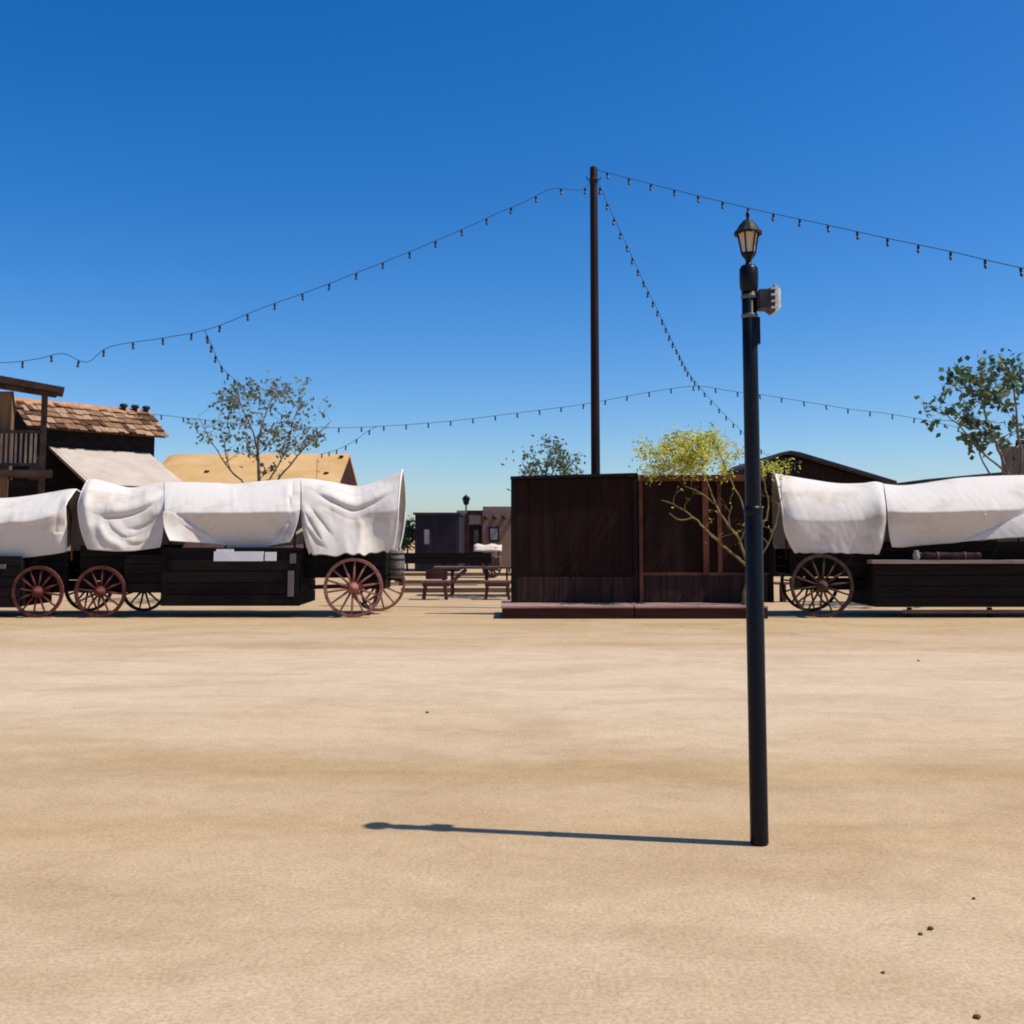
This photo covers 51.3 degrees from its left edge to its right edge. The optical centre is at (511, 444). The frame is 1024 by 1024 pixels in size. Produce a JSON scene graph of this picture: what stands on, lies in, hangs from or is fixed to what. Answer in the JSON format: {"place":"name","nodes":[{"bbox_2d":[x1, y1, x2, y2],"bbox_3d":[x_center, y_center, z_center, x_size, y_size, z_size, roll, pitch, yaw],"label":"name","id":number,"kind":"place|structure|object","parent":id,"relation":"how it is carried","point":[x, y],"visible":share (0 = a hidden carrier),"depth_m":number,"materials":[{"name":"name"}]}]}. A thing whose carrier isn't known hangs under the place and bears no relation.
{"place":"outdoors","nodes":[
{"label":"outdoors","id":0,"kind":"place"},
{"bbox_2d":[0,375,64,497],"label":"balcony","id":1,"kind":"structure","parent":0,"point":[10,487],"depth_m":32.23,"materials":[{"name":"brown wood"}]},
{"bbox_2d":[12,397,180,560],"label":"shingle house","id":2,"kind":"structure","parent":0,"point":[86,442],"depth_m":40.94,"materials":[{"name":"black wood"}]},
{"bbox_2d":[457,507,510,565],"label":"adobe building","id":3,"kind":"structure","parent":0,"point":[487,525],"depth_m":49.59,"materials":[{"name":"paint"}]},
{"bbox_2d":[469,525,481,565],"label":"door","id":4,"kind":"structure","parent":3,"relation":"in","point":[475,531],"depth_m":49.75,"materials":[{"name":"wood"}]},
{"bbox_2d":[489,527,498,541],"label":"window","id":5,"kind":"structure","parent":3,"relation":"in","point":[493,531],"depth_m":49.44,"materials":[{"name":"grey glass"}]},
{"bbox_2d":[0,541,1023,1023],"bbox_3d":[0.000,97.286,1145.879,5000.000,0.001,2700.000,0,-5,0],"label":"ground","id":6,"kind":"structure","parent":0,"point":[312,813],"depth_m":6.05,"materials":[{"name":"beige sand"}]},
{"bbox_2d":[0,489,111,617],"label":"covered wagon","id":7,"kind":"object","parent":6,"relation":"on","point":[37,566],"visible":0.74,"depth_m":20.58,"materials":[{"name":"white fabric"}]},
{"bbox_2d":[70,469,405,617],"bbox_3d":[-5.370,1.927,21.213,6.468,2.890,2.086,0,-5,0],"label":"covered wagon","id":8,"kind":"object","parent":6,"relation":"on","point":[135,539],"visible":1,"depth_m":20.56,"materials":[{"name":"white fabric"}]},
{"bbox_2d":[186,370,330,482],"bbox_3d":[-5.879,0.950,25.034,3.297,5.482,2.618,-3,-6,35],"label":"sparse tree","id":9,"kind":"object","parent":6,"relation":"on","point":[230,400],"visible":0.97,"depth_m":25.03,"materials":[{"name":"green plant"}]},
{"bbox_2d":[162,454,357,547],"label":"tan hall","id":10,"kind":"structure","parent":6,"relation":"on","point":[213,468],"depth_m":42.75,"materials":[{"name":"paint"}]},
{"bbox_2d":[398,515,414,570],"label":"shrub","id":11,"kind":"object","parent":6,"relation":"on","point":[408,536],"visible":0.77,"depth_m":45.38,"materials":[{"name":"green plant"}]},
{"bbox_2d":[420,570,449,599],"bbox_3d":[-1.864,3.414,25.903,0.694,0.714,0.405,0,-5,0],"label":"wooden bench","id":12,"kind":"object","parent":6,"relation":"on","point":[436,574],"visible":1,"depth_m":25.87,"materials":[{"name":"brown wood"}]},
{"bbox_2d":[413,512,464,571],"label":"metal shed","id":13,"kind":"structure","parent":6,"relation":"on","point":[438,532],"depth_m":44.82,"materials":[{"name":"grey metal"}]},
{"bbox_2d":[422,527,430,545],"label":"window","id":14,"kind":"structure","parent":13,"relation":"in","point":[426,531],"depth_m":44.78,"materials":[{"name":"glass"}]},
{"bbox_2d":[399,553,491,585],"bbox_3d":[-2.108,3.874,33.112,2.936,0.989,0.642,0,-5,0],"label":"feed trough","id":15,"kind":"object","parent":6,"relation":"on","point":[443,559],"visible":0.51,"depth_m":32.82,"materials":[{"name":"brown wood"}]},
{"bbox_2d":[395,580,510,583],"bbox_3d":[-1.859,4.372,33.856,3.720,0.120,0.140,0,-5,-2],"label":"border timber","id":16,"kind":"object","parent":6,"relation":"on","point":[455,582],"visible":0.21,"depth_m":33.79,"materials":[{"name":"brown wood"}]},
{"bbox_2d":[401,588,510,592],"bbox_3d":[-1.468,3.966,28.984,3.083,0.120,0.140,0,-5,-2],"label":"border timber","id":17,"kind":"object","parent":6,"relation":"on","point":[456,590],"visible":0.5,"depth_m":28.91,"materials":[{"name":"brown wood"}]},
{"bbox_2d":[404,573,510,575],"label":"border timber","id":18,"kind":"object","parent":6,"relation":"on","point":[449,574],"depth_m":40.13,"materials":[{"name":"brown wood"}]},
{"bbox_2d":[462,494,469,509],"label":"street lamp","id":19,"kind":"object","parent":6,"relation":"on","point":[466,499],"visible":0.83,"depth_m":57.83,"materials":[{"name":"black metal"}]},
{"bbox_2d":[433,566,510,595],"bbox_3d":[-0.840,3.557,27.700,2.364,0.763,1.091,0,-5,0],"label":"picnic table","id":20,"kind":"object","parent":6,"relation":"on","point":[459,575],"visible":0.73,"depth_m":27.33,"materials":[{"name":"brown wood"}]},
{"bbox_2d":[474,544,501,577],"bbox_3d":[-0.873,4.224,38.763,1.011,1.232,1.320,0,-5,0],"label":"wagon","id":21,"kind":"object","parent":6,"relation":"on","point":[496,561],"visible":0.66,"depth_m":38.32,"materials":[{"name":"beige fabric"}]},
{"bbox_2d":[483,580,510,599],"bbox_3d":[-0.353,3.538,25.883,0.707,0.464,0.385,0,-5,0],"label":"wooden bench","id":22,"kind":"object","parent":6,"relation":"on","point":[497,583],"visible":0.87,"depth_m":25.71,"materials":[{"name":"brown wood"}]},
{"bbox_2d":[500,434,585,490],"bbox_3d":[0.835,1.772,26.852,2.106,4.145,2.196,4,-6,-39],"label":"tree","id":23,"kind":"object","parent":6,"relation":"on","point":[558,460],"visible":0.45,"depth_m":26.86,"materials":[{"name":"green plant"}]},
{"bbox_2d":[501,601,634,618],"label":"wooden platform","id":24,"kind":"structure","parent":6,"relation":"on","point":[510,610],"depth_m":20.05,"materials":[{"name":"brown wood"}]},
{"bbox_2d":[510,473,637,602],"bbox_3d":[1.236,1.874,21.466,2.537,2.564,0.689,0,-5,0],"label":"timber screen","id":25,"kind":"object","parent":24,"relation":"on","point":[574,538],"visible":1,"depth_m":21.19,"materials":[{"name":"brown wood"}]},
{"bbox_2d":[586,166,600,473],"bbox_3d":[1.792,-1.298,23.031,0.284,9.621,0.207,-3,-6,35],"label":"pole","id":26,"kind":"object","parent":6,"relation":"on","point":[595,400],"visible":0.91,"depth_m":23.07,"materials":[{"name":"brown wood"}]},
{"bbox_2d":[0,182,589,368],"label":"string lights","id":27,"kind":"object","parent":26,"relation":"hanging from","point":[274,308],"visible":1,"depth_m":22.14,"materials":[{"name":"grey"}]},
{"bbox_2d":[205,331,298,426],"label":"string lights","id":28,"kind":"object","parent":27,"relation":"hanging from","point":[215,357],"visible":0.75,"depth_m":26.52,"materials":[{"name":"grey"}]},
{"bbox_2d":[598,182,762,453],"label":"string lights","id":29,"kind":"object","parent":26,"relation":"hanging from","point":[644,285],"visible":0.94,"depth_m":29.61,"materials":[{"name":"grey"}]},
{"bbox_2d":[598,170,1023,276],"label":"string lights","id":30,"kind":"object","parent":26,"relation":"hanging from","point":[887,239],"visible":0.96,"depth_m":19.50,"materials":[{"name":"grey"}]},
{"bbox_2d":[630,602,767,618],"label":"wooden platform","id":31,"kind":"structure","parent":6,"relation":"on","point":[689,610],"depth_m":20.05,"materials":[{"name":"brown wood"}]},
{"bbox_2d":[637,475,773,602],"bbox_3d":[3.840,1.893,21.480,2.681,2.529,0.659,0,-5,0],"label":"timber screen","id":32,"kind":"object","parent":31,"relation":"on","point":[679,561],"visible":0.83,"depth_m":21.22,"materials":[{"name":"brown wood"}]},
{"bbox_2d":[628,422,801,604],"bbox_3d":[3.872,1.384,20.745,3.057,3.928,2.239,-3,-6,33],"label":"flowering tree","id":33,"kind":"object","parent":6,"relation":"on","point":[690,457],"visible":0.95,"depth_m":20.73,"materials":[{"name":"yellow plant"}]},
{"bbox_2d":[734,209,768,846],"bbox_3d":[1.278,0.395,5.647,0.152,3.353,0.152,0,-5,0],"label":"street lamp","id":34,"kind":"object","parent":6,"relation":"on","point":[747,232],"visible":1,"depth_m":5.60,"materials":[{"name":"black metal"}]},
{"bbox_2d":[756,284,780,315],"bbox_3d":[1.357,-0.776,5.745,0.157,0.146,0.146,0,-5,0],"label":"floodlight","id":35,"kind":"object","parent":34,"relation":"attached to","point":[768,301],"visible":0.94,"depth_m":5.70,"materials":[{"name":"metal"}]},
{"bbox_2d":[727,450,896,575],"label":"barn","id":36,"kind":"structure","parent":6,"relation":"on","point":[816,468],"depth_m":40.04,"materials":[{"name":"wood"}]},
{"bbox_2d":[772,473,1023,617],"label":"covered wagon","id":37,"kind":"object","parent":6,"relation":"on","point":[867,538],"visible":0.96,"depth_m":20.56,"materials":[{"name":"white fabric"}]},
{"bbox_2d":[913,550,921,559],"bbox_3d":[7.741,2.123,20.409,0.154,0.180,0.130,3,-6,-35],"label":"tin jug","id":38,"kind":"object","parent":37,"relation":"on","point":[916,555],"visible":1,"depth_m":20.36,"materials":[{"name":"silver metal"}]},
{"bbox_2d":[922,552,981,559],"bbox_3d":[8.405,2.134,20.401,1.111,0.156,0.156,0,-5,0],"label":"blanket roll","id":39,"kind":"object","parent":37,"relation":"on","point":[953,555],"visible":1,"depth_m":20.35,"materials":[{"name":"brown fabric"}]},
{"bbox_2d":[894,472,1001,541],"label":"shed","id":40,"kind":"structure","parent":6,"relation":"on","point":[944,478],"depth_m":46.55,"materials":[{"name":"wood"}]},
{"bbox_2d":[914,348,1023,475],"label":"leafy tree","id":41,"kind":"object","parent":6,"relation":"on","point":[996,393],"visible":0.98,"depth_m":23.88,"materials":[{"name":"green plant"}]},
{"bbox_2d":[973,1014,980,1018],"bbox_3d":[1.540,1.895,3.533,0.025,0.014,0.023,2,-5,-18],"label":"stone","id":42,"kind":"object","parent":6,"relation":"on","point":[976,1016],"visible":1,"depth_m":3.53,"materials":[{"name":"brown stone"}]},
{"bbox_2d":[1001,440,1023,474],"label":"plank hut","id":43,"kind":"object","parent":6,"relation":"on","point":[1008,454],"visible":0.3,"depth_m":31.08,"materials":[{"name":"brown wood"}]},
{"bbox_2d":[0,0,1023,527],"label":"sky","id":44,"kind":"structure","parent":0,"point":[168,168],"materials":[{"name":"blue"}]},
{"bbox_2d":[134,386,958,432],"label":"string lights","id":45,"kind":"object","parent":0,"point":[551,408],"visible":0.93,"depth_m":38.21,"materials":[{"name":"grey"}]},
{"bbox_2d":[321,427,374,457],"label":"string lights","id":46,"kind":"object","parent":45,"relation":"hanging from","point":[346,445],"visible":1,"depth_m":40.37,"materials":[{"name":"grey"}]},
{"bbox_2d":[774,582,788,601],"bbox_3d":[7.293,3.461,24.989,2.296,0.460,0.380,0,-5,0],"label":"wooden bench","id":47,"kind":"object","parent":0,"point":[782,598],"visible":0.28,"depth_m":24.86,"materials":[{"name":"brown wood"}]}
]}

